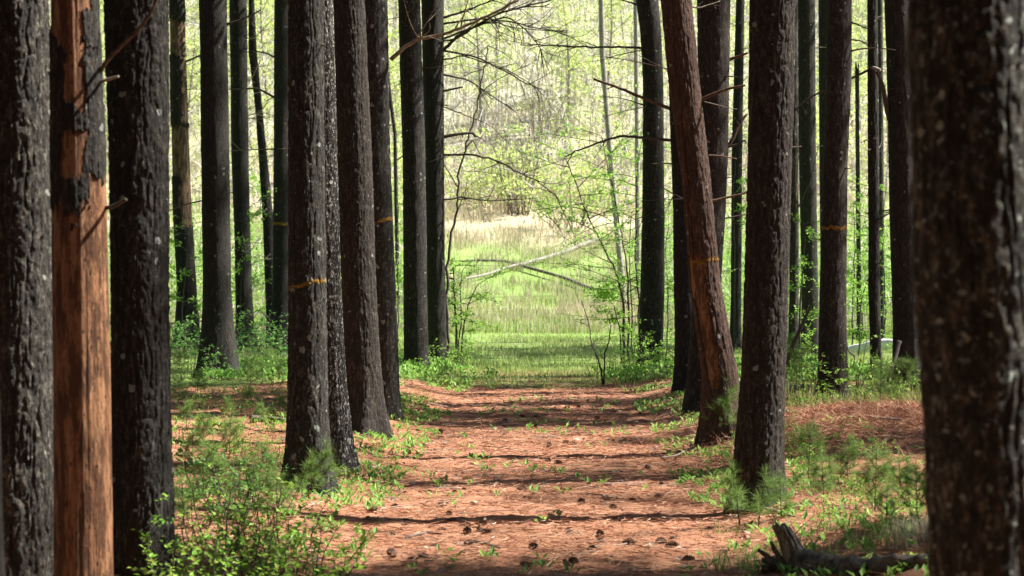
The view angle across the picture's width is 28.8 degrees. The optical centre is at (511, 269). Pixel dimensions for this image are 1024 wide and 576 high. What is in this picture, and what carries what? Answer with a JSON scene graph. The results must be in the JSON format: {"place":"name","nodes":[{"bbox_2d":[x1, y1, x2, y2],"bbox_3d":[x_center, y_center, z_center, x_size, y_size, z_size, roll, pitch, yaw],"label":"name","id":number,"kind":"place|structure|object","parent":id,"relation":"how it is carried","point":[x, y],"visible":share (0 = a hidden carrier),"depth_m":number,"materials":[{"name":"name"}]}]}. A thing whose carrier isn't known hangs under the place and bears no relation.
{"place":"outdoors","nodes":[
{"label":"outdoors","id":0,"kind":"place"},
{"bbox_2d":[49,0,928,575],"bbox_3d":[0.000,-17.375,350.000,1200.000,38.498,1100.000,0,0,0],"label":"ground","id":1,"kind":"structure","parent":0,"point":[573,506],"depth_m":18.51,"materials":[{"name":"brown soil"}]},
{"bbox_2d":[0,421,5,575],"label":"pine tree","id":2,"kind":"object","parent":1,"relation":"on","point":[2,566],"visible":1,"depth_m":6.95,"materials":[{"name":"brown plant"}]},
{"bbox_2d":[0,0,53,575],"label":"pine tree","id":3,"kind":"object","parent":1,"relation":"on","point":[26,378],"visible":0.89,"depth_m":10.05,"materials":[{"name":"brown plant"}]},
{"bbox_2d":[49,0,157,575],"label":"dead pine","id":4,"kind":"object","parent":1,"relation":"on","point":[83,503],"visible":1,"depth_m":9.59,"materials":[{"name":"orange wood"}]},
{"bbox_2d":[103,0,176,575],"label":"pine tree","id":5,"kind":"object","parent":1,"relation":"on","point":[138,104],"visible":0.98,"depth_m":10.66,"materials":[{"name":"brown plant"}]},
{"bbox_2d":[169,0,199,350],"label":"dead pine","id":6,"kind":"object","parent":1,"relation":"on","point":[181,183],"visible":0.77,"depth_m":44.83,"materials":[{"name":"wood"}]},
{"bbox_2d":[174,469,199,521],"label":"pine seedling","id":7,"kind":"object","parent":1,"relation":"on","point":[181,480],"visible":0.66,"depth_m":12.98,"materials":[{"name":"green plant"}]},
{"bbox_2d":[178,426,205,462],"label":"pine seedling","id":8,"kind":"object","parent":1,"relation":"on","point":[186,447],"visible":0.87,"depth_m":16.48,"materials":[{"name":"green plant"}]},
{"bbox_2d":[169,27,228,127],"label":"young tree","id":9,"kind":"object","parent":1,"relation":"on","point":[191,75],"visible":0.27,"depth_m":92.24,"materials":[{"name":"green plant"}]},
{"bbox_2d":[174,480,246,524],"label":"leafy shrub","id":10,"kind":"object","parent":1,"relation":"on","point":[201,494],"visible":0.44,"depth_m":12.92,"materials":[{"name":"green plant"}]},
{"bbox_2d":[192,432,235,496],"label":"pine seedling","id":11,"kind":"object","parent":1,"relation":"on","point":[208,447],"visible":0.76,"depth_m":14.48,"materials":[{"name":"green plant"}]},
{"bbox_2d":[169,0,260,379],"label":"pine tree","id":12,"kind":"object","parent":1,"relation":"on","point":[217,326],"visible":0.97,"depth_m":29.89,"materials":[{"name":"brown plant"}]},
{"bbox_2d":[127,478,307,575],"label":"leafy shrub","id":13,"kind":"object","parent":1,"relation":"on","point":[198,548],"visible":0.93,"depth_m":10.54,"materials":[{"name":"green plant"}]},
{"bbox_2d":[169,227,268,348],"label":"young sapling","id":14,"kind":"object","parent":1,"relation":"on","point":[175,297],"visible":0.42,"depth_m":41.16,"materials":[{"name":"green plant"}]},
{"bbox_2d":[174,482,270,570],"bbox_3d":[-1.765,1.441,11.172,0.800,0.542,0.788,0,0,22],"label":"leafy shrub","id":15,"kind":"object","parent":1,"relation":"on","point":[195,500],"visible":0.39,"depth_m":11.18,"materials":[{"name":"green plant"}]},
{"bbox_2d":[173,447,276,500],"bbox_3d":[-2.269,1.499,14.654,0.831,0.455,0.847,0,0,16],"label":"leafy shrub","id":16,"kind":"object","parent":1,"relation":"on","point":[180,450],"visible":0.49,"depth_m":14.51,"materials":[{"name":"green plant"}]},
{"bbox_2d":[142,527,312,575],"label":"leafy shrub","id":17,"kind":"object","parent":1,"relation":"on","point":[279,550],"visible":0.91,"depth_m":10.39,"materials":[{"name":"green plant"}]},
{"bbox_2d":[188,454,269,524],"bbox_3d":[-1.883,1.485,13.140,0.847,0.464,0.863,0,0,27],"label":"leafy shrub","id":18,"kind":"object","parent":1,"relation":"on","point":[239,483],"visible":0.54,"depth_m":13.03,"materials":[{"name":"green plant"}]},
{"bbox_2d":[171,179,287,350],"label":"young sapling","id":19,"kind":"object","parent":1,"relation":"on","point":[257,213],"visible":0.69,"depth_m":43.90,"materials":[{"name":"green plant"}]},
{"bbox_2d":[215,408,244,455],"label":"pine seedling","id":20,"kind":"object","parent":1,"relation":"on","point":[233,430],"visible":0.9,"depth_m":17.47,"materials":[{"name":"green plant"}]},
{"bbox_2d":[190,53,273,186],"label":"young tree","id":21,"kind":"object","parent":1,"relation":"on","point":[251,108],"visible":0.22,"depth_m":83.74,"materials":[{"name":"green plant"}]},
{"bbox_2d":[192,0,273,348],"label":"pine tree","id":22,"kind":"object","parent":1,"relation":"on","point":[238,68],"visible":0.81,"depth_m":45.83,"materials":[{"name":"brown plant"}]},
{"bbox_2d":[175,513,302,575],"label":"leafy shrub","id":23,"kind":"object","parent":1,"relation":"on","point":[288,525],"visible":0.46,"depth_m":10.96,"materials":[{"name":"green plant"}]},
{"bbox_2d":[220,446,265,501],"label":"pine seedling","id":24,"kind":"object","parent":1,"relation":"on","point":[243,457],"visible":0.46,"depth_m":13.80,"materials":[{"name":"green plant"}]},
{"bbox_2d":[227,0,273,118],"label":"young tree","id":25,"kind":"object","parent":1,"relation":"on","point":[261,6],"visible":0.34,"depth_m":98.01,"materials":[{"name":"green plant"}]},
{"bbox_2d":[236,349,264,385],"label":"pine seedling","id":26,"kind":"object","parent":1,"relation":"on","point":[248,358],"visible":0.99,"depth_m":27.01,"materials":[{"name":"green plant"}]},
{"bbox_2d":[178,450,331,556],"bbox_3d":[-1.603,1.443,11.993,0.936,0.645,0.950,0,0,6],"label":"leafy shrub","id":27,"kind":"object","parent":1,"relation":"on","point":[217,492],"visible":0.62,"depth_m":12.15,"materials":[{"name":"green plant"}]},
{"bbox_2d":[229,0,288,349],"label":"pine tree","id":28,"kind":"object","parent":1,"relation":"on","point":[280,239],"visible":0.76,"depth_m":43.83,"materials":[{"name":"brown plant"}]},
{"bbox_2d":[233,303,287,356],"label":"leafy shrub","id":29,"kind":"object","parent":1,"relation":"on","point":[251,337],"visible":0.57,"depth_m":37.04,"materials":[{"name":"green plant"}]},
{"bbox_2d":[248,0,272,345],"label":"pine tree","id":30,"kind":"object","parent":1,"relation":"on","point":[268,219],"visible":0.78,"depth_m":46.91,"materials":[{"name":"brown plant"}]},
{"bbox_2d":[235,310,287,357],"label":"leafy shrub","id":31,"kind":"object","parent":1,"relation":"on","point":[253,339],"visible":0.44,"depth_m":34.04,"materials":[{"name":"green plant"}]},
{"bbox_2d":[208,464,316,518],"bbox_3d":[-1.745,1.506,13.634,0.768,0.421,0.783,0,0,-1],"label":"leafy shrub","id":32,"kind":"object","parent":1,"relation":"on","point":[259,479],"visible":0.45,"depth_m":13.71,"materials":[{"name":"green plant"}]},
{"bbox_2d":[240,307,287,368],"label":"leafy shrub","id":33,"kind":"object","parent":1,"relation":"on","point":[278,343],"visible":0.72,"depth_m":33.19,"materials":[{"name":"green plant"}]},
{"bbox_2d":[210,508,341,574],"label":"leafy shrub","id":34,"kind":"object","parent":1,"relation":"on","point":[314,542],"visible":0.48,"depth_m":11.69,"materials":[{"name":"green plant"}]},
{"bbox_2d":[258,459,298,524],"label":"pine seedling","id":35,"kind":"object","parent":1,"relation":"on","point":[276,485],"visible":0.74,"depth_m":13.20,"materials":[{"name":"green plant"}]},
{"bbox_2d":[183,521,377,575],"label":"leafy shrub","id":36,"kind":"object","parent":1,"relation":"on","point":[342,551],"visible":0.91,"depth_m":10.58,"materials":[{"name":"green plant"}]},
{"bbox_2d":[224,496,367,575],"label":"leafy shrub","id":37,"kind":"object","parent":1,"relation":"on","point":[320,527],"visible":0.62,"depth_m":11.12,"materials":[{"name":"green plant"}]},
{"bbox_2d":[287,445,329,498],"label":"pine seedling","id":38,"kind":"object","parent":1,"relation":"on","point":[310,462],"visible":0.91,"depth_m":14.67,"materials":[{"name":"green plant"}]},
{"bbox_2d":[280,0,339,497],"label":"pine tree","id":39,"kind":"object","parent":1,"relation":"on","point":[307,420],"visible":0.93,"depth_m":15.18,"materials":[{"name":"brown plant"}]},
{"bbox_2d":[278,0,360,473],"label":"pine tree","id":40,"kind":"object","parent":1,"relation":"on","point":[342,437],"visible":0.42,"depth_m":16.93,"materials":[{"name":"brown plant"}]},
{"bbox_2d":[312,435,345,482],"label":"pine seedling","id":41,"kind":"object","parent":1,"relation":"on","point":[326,456],"visible":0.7,"depth_m":15.13,"materials":[{"name":"green plant"}]},
{"bbox_2d":[333,0,393,439],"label":"pine tree","id":42,"kind":"object","parent":1,"relation":"on","point":[367,403],"visible":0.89,"depth_m":20.25,"materials":[{"name":"red plant"}]},
{"bbox_2d":[389,78,400,316],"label":"young tree","id":43,"kind":"object","parent":1,"relation":"on","point":[396,172],"visible":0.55,"depth_m":57.95,"materials":[{"name":"grey plant"}]},
{"bbox_2d":[388,0,485,364],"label":"pine tree","id":44,"kind":"object","parent":1,"relation":"on","point":[415,322],"visible":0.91,"depth_m":32.01,"materials":[{"name":"brown plant"}]},
{"bbox_2d":[365,0,537,422],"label":"pine tree","id":45,"kind":"object","parent":1,"relation":"on","point":[376,11],"visible":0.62,"depth_m":22.45,"materials":[{"name":"brown plant"}]},
{"bbox_2d":[48,0,888,218],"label":"hillside foliage","id":46,"kind":"object","parent":1,"relation":"on","point":[489,178],"visible":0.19,"depth_m":92.92,"materials":[{"name":"green plant"}]},
{"bbox_2d":[445,254,513,362],"bbox_3d":[-0.863,0.747,36.517,1.910,2.094,2.225,0,0,0],"label":"young sapling","id":47,"kind":"object","parent":1,"relation":"on","point":[454,302],"visible":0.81,"depth_m":36.51,"materials":[{"name":"green plant"}]},
{"bbox_2d":[444,0,522,139],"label":"young tree","id":48,"kind":"object","parent":1,"relation":"on","point":[486,6],"visible":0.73,"depth_m":94.60,"materials":[{"name":"green plant"}]},
{"bbox_2d":[444,45,549,354],"bbox_3d":[-0.341,-1.129,35.214,1.662,5.804,2.142,0,0,-14],"label":"young sapling","id":49,"kind":"object","parent":1,"relation":"on","point":[448,260],"visible":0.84,"depth_m":35.57,"materials":[{"name":"brown plant"}]},
{"bbox_2d":[106,152,892,336],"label":"meadow edge foliage","id":50,"kind":"object","parent":1,"relation":"on","point":[254,250],"visible":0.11,"depth_m":60.44,"materials":[{"name":"green plant"}]},
{"bbox_2d":[421,0,603,363],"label":"pine tree","id":51,"kind":"object","parent":1,"relation":"on","point":[433,50],"visible":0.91,"depth_m":35.04,"materials":[{"name":"brown plant"}]},
{"bbox_2d":[106,94,927,549],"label":"dry grass","id":52,"kind":"structure","parent":1,"relation":"on","point":[458,236],"depth_m":73.64,"materials":[{"name":"plant"}]},
{"bbox_2d":[478,106,555,215],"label":"bare bush","id":53,"kind":"object","parent":1,"relation":"on","point":[508,196],"visible":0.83,"depth_m":82.79,"materials":[{"name":"beige plant"}]},
{"bbox_2d":[108,228,926,573],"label":"meadow grass","id":54,"kind":"structure","parent":1,"relation":"on","point":[522,366],"depth_m":42.46,"materials":[{"name":"green plant"}]},
{"bbox_2d":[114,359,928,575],"bbox_3d":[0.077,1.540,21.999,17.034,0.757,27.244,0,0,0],"label":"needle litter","id":55,"kind":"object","parent":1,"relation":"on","point":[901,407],"visible":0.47,"depth_m":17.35,"materials":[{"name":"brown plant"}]},
{"bbox_2d":[451,245,594,288],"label":"fallen tree","id":56,"kind":"object","parent":1,"relation":"on","point":[540,271],"visible":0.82,"depth_m":68.66,"materials":[{"name":"wood"}]},
{"bbox_2d":[448,236,601,281],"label":"fallen tree","id":57,"kind":"object","parent":56,"relation":"on","point":[524,263],"visible":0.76,"depth_m":70.74,"materials":[{"name":"grey wood"}]},
{"bbox_2d":[151,353,928,575],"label":"ground cover","id":58,"kind":"object","parent":1,"relation":"on","point":[407,366],"visible":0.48,"depth_m":17.50,"materials":[{"name":"green plant"}]},
{"bbox_2d":[504,51,577,161],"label":"bare bush","id":59,"kind":"object","parent":1,"relation":"on","point":[540,118],"visible":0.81,"depth_m":92.21,"materials":[{"name":"beige plant"}]},
{"bbox_2d":[534,0,598,117],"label":"young tree","id":60,"kind":"object","parent":1,"relation":"on","point":[566,19],"visible":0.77,"depth_m":97.62,"materials":[{"name":"green plant"}]},
{"bbox_2d":[516,173,623,231],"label":"leafy shrub","id":61,"kind":"object","parent":1,"relation":"on","point":[587,201],"visible":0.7,"depth_m":78.93,"materials":[{"name":"green plant"}]},
{"bbox_2d":[498,0,667,367],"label":"pine tree","id":62,"kind":"object","parent":1,"relation":"on","point":[652,291],"visible":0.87,"depth_m":33.23,"materials":[{"name":"brown plant"}]},
{"bbox_2d":[570,0,641,132],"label":"young tree","id":63,"kind":"object","parent":1,"relation":"on","point":[611,5],"visible":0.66,"depth_m":95.86,"materials":[{"name":"green plant"}]},
{"bbox_2d":[579,0,636,304],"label":"birch tree","id":64,"kind":"object","parent":1,"relation":"on","point":[619,252],"visible":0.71,"depth_m":59.93,"materials":[{"name":"grey wood"}]},
{"bbox_2d":[482,76,736,360],"bbox_3d":[1.737,-0.817,36.885,4.542,5.164,4.454,0,0,34],"label":"young sapling","id":65,"kind":"object","parent":1,"relation":"on","point":[606,293],"visible":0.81,"depth_m":37.01,"materials":[{"name":"green plant"}]},
{"bbox_2d":[572,332,657,382],"bbox_3d":[1.703,1.420,31.496,1.151,0.840,1.148,0,0,-29],"label":"leafy shrub","id":66,"kind":"object","parent":1,"relation":"on","point":[623,365],"visible":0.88,"depth_m":31.64,"materials":[{"name":"green plant"}]},
{"bbox_2d":[610,0,640,293],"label":"birch tree","id":67,"kind":"object","parent":1,"relation":"on","point":[636,70],"visible":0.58,"depth_m":63.93,"materials":[{"name":"grey wood"}]},
{"bbox_2d":[560,78,691,392],"bbox_3d":[2.309,-6.640,26.979,4.550,16.838,4.589,0,0,-31],"label":"pine tree","id":68,"kind":"object","parent":1,"relation":"on","point":[682,306],"visible":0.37,"depth_m":26.81,"materials":[{"name":"brown plant"}]},
{"bbox_2d":[618,314,674,370],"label":"leafy shrub","id":69,"kind":"object","parent":1,"relation":"on","point":[636,336],"visible":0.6,"depth_m":32.54,"materials":[{"name":"green plant"}]},
{"bbox_2d":[584,0,747,415],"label":"pine tree","id":70,"kind":"object","parent":1,"relation":"on","point":[713,43],"visible":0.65,"depth_m":23.46,"materials":[{"name":"red plant"}]},
{"bbox_2d":[660,0,746,449],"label":"dead pine","id":71,"kind":"object","parent":1,"relation":"on","point":[718,365],"visible":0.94,"depth_m":19.13,"materials":[{"name":"orange wood"}]},
{"bbox_2d":[700,375,739,424],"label":"pine seedling","id":72,"kind":"object","parent":1,"relation":"on","point":[729,399],"visible":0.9,"depth_m":19.01,"materials":[{"name":"green plant"}]},
{"bbox_2d":[722,0,745,349],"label":"pine tree","id":73,"kind":"object","parent":1,"relation":"on","point":[738,70],"visible":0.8,"depth_m":44.90,"materials":[{"name":"brown plant"}]},
{"bbox_2d":[724,154,746,351],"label":"young sapling","id":74,"kind":"object","parent":1,"relation":"on","point":[742,179],"visible":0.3,"depth_m":43.96,"materials":[{"name":"green plant"}]},
{"bbox_2d":[710,456,764,524],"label":"pine seedling","id":75,"kind":"object","parent":1,"relation":"on","point":[736,493],"visible":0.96,"depth_m":13.77,"materials":[{"name":"green plant"}]},
{"bbox_2d":[729,0,748,134],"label":"young tree","id":76,"kind":"object","parent":1,"relation":"on","point":[747,46],"visible":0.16,"depth_m":91.79,"materials":[{"name":"green plant"}]},
{"bbox_2d":[739,462,782,526],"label":"pine seedling","id":77,"kind":"object","parent":1,"relation":"on","point":[768,482],"visible":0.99,"depth_m":13.65,"materials":[{"name":"green plant"}]},
{"bbox_2d":[723,0,801,516],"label":"pine tree","id":78,"kind":"object","parent":1,"relation":"on","point":[759,441],"visible":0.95,"depth_m":14.46,"materials":[{"name":"red plant"}]},
{"bbox_2d":[762,467,797,515],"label":"pine seedling","id":79,"kind":"object","parent":1,"relation":"on","point":[787,505],"visible":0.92,"depth_m":13.76,"materials":[{"name":"green plant"}]},
{"bbox_2d":[787,0,818,351],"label":"pine tree","id":80,"kind":"object","parent":1,"relation":"on","point":[794,256],"visible":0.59,"depth_m":33.93,"materials":[{"name":"brown plant"}]},
{"bbox_2d":[788,421,831,476],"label":"pine seedling","id":81,"kind":"object","parent":1,"relation":"on","point":[806,448],"visible":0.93,"depth_m":15.79,"materials":[{"name":"green plant"}]},
{"bbox_2d":[798,0,825,354],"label":"pine tree","id":82,"kind":"object","parent":1,"relation":"on","point":[806,87],"visible":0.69,"depth_m":39.85,"materials":[{"name":"brown plant"}]},
{"bbox_2d":[798,0,826,260],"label":"pine tree","id":83,"kind":"object","parent":1,"relation":"on","point":[822,24],"visible":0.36,"depth_m":42.90,"materials":[{"name":"brown plant"}]},
{"bbox_2d":[786,344,851,403],"bbox_3d":[3.526,1.327,24.964,1.118,0.818,1.121,0,0,37],"label":"leafy shrub","id":84,"kind":"object","parent":1,"relation":"on","point":[805,383],"visible":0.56,"depth_m":24.75,"materials":[{"name":"green plant"}]},
{"bbox_2d":[803,446,843,500],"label":"pine seedling","id":85,"kind":"object","parent":1,"relation":"on","point":[816,469],"visible":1,"depth_m":14.19,"materials":[{"name":"green plant"}]},
{"bbox_2d":[781,497,865,534],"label":"leafy shrub","id":86,"kind":"object","parent":1,"relation":"on","point":[829,516],"visible":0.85,"depth_m":12.69,"materials":[{"name":"green plant"}]},
{"bbox_2d":[788,206,867,346],"bbox_3d":[4.767,0.340,32.697,1.948,2.731,1.324,0,0,45],"label":"young sapling","id":87,"kind":"object","parent":1,"relation":"on","point":[801,279],"visible":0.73,"depth_m":32.73,"materials":[{"name":"green plant"}]},
{"bbox_2d":[795,0,888,379],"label":"pine tree","id":88,"kind":"object","parent":1,"relation":"on","point":[874,218],"visible":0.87,"depth_m":29.03,"materials":[{"name":"brown plant"}]},
{"bbox_2d":[757,521,927,575],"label":"fallen log","id":89,"kind":"object","parent":1,"relation":"on","point":[794,552],"visible":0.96,"depth_m":11.26,"materials":[{"name":"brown wood"}]},
{"bbox_2d":[799,186,890,353],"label":"young sapling","id":90,"kind":"object","parent":1,"relation":"on","point":[862,335],"visible":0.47,"depth_m":42.05,"materials":[{"name":"green plant"}]},
{"bbox_2d":[797,335,893,400],"bbox_3d":[4.199,1.279,25.132,1.213,0.885,1.210,0,0,9],"label":"leafy shrub","id":91,"kind":"object","parent":1,"relation":"on","point":[852,367],"visible":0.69,"depth_m":25.25,"materials":[{"name":"green plant"}]},
{"bbox_2d":[830,439,864,479],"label":"pine seedling","id":92,"kind":"object","parent":1,"relation":"on","point":[845,460],"visible":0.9,"depth_m":15.38,"materials":[{"name":"green plant"}]},
{"bbox_2d":[803,175,892,354],"bbox_3d":[6.477,-0.040,36.064,2.241,3.447,2.181,0,0,44],"label":"young sapling","id":93,"kind":"object","parent":1,"relation":"on","point":[861,280],"visible":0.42,"depth_m":36.12,"materials":[{"name":"green plant"}]},
{"bbox_2d":[816,0,893,400],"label":"pine tree","id":94,"kind":"object","parent":1,"relation":"on","point":[832,338],"visible":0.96,"depth_m":25.67,"materials":[{"name":"red plant"}]},
{"bbox_2d":[848,61,861,336],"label":"dead tree","id":95,"kind":"object","parent":1,"relation":"on","point":[857,164],"visible":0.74,"depth_m":49.96,"materials":[{"name":"black wood"}]},
{"bbox_2d":[851,0,885,338],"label":"pine tree","id":96,"kind":"object","parent":1,"relation":"on","point":[881,119],"visible":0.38,"depth_m":48.93,"materials":[{"name":"brown plant"}]},
{"bbox_2d":[850,176,890,337],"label":"young sapling","id":97,"kind":"object","parent":1,"relation":"on","point":[858,252],"visible":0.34,"depth_m":45.99,"materials":[{"name":"green plant"}]},
{"bbox_2d":[852,438,900,510],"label":"pine seedling","id":98,"kind":"object","parent":1,"relation":"on","point":[885,467],"visible":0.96,"depth_m":13.57,"materials":[{"name":"green plant"}]},
{"bbox_2d":[858,351,904,399],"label":"pine seedling","id":99,"kind":"object","parent":1,"relation":"on","point":[885,375],"visible":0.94,"depth_m":22.97,"materials":[{"name":"green plant"}]},
{"bbox_2d":[867,484,901,520],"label":"pine seedling","id":100,"kind":"object","parent":1,"relation":"on","point":[887,510],"visible":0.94,"depth_m":12.20,"materials":[{"name":"green plant"}]},
{"bbox_2d":[875,0,920,391],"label":"pine tree","id":101,"kind":"object","parent":1,"relation":"on","point":[897,114],"visible":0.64,"depth_m":26.77,"materials":[{"name":"brown plant"}]},
{"bbox_2d":[879,445,919,499],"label":"pine seedling","id":102,"kind":"object","parent":1,"relation":"on","point":[902,459],"visible":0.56,"depth_m":14.28,"materials":[{"name":"green plant"}]},
{"bbox_2d":[891,352,919,393],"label":"pine seedling","id":103,"kind":"object","parent":1,"relation":"on","point":[906,360],"visible":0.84,"depth_m":25.96,"materials":[{"name":"green plant"}]},
{"bbox_2d":[893,454,924,510],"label":"pine seedling","id":104,"kind":"object","parent":1,"relation":"on","point":[913,482],"visible":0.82,"depth_m":12.51,"materials":[{"name":"green plant"}]},
{"bbox_2d":[907,0,1023,575],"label":"pine tree","id":105,"kind":"object","parent":1,"relation":"on","point":[966,87],"visible":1,"depth_m":5.06,"materials":[{"name":"brown plant"}]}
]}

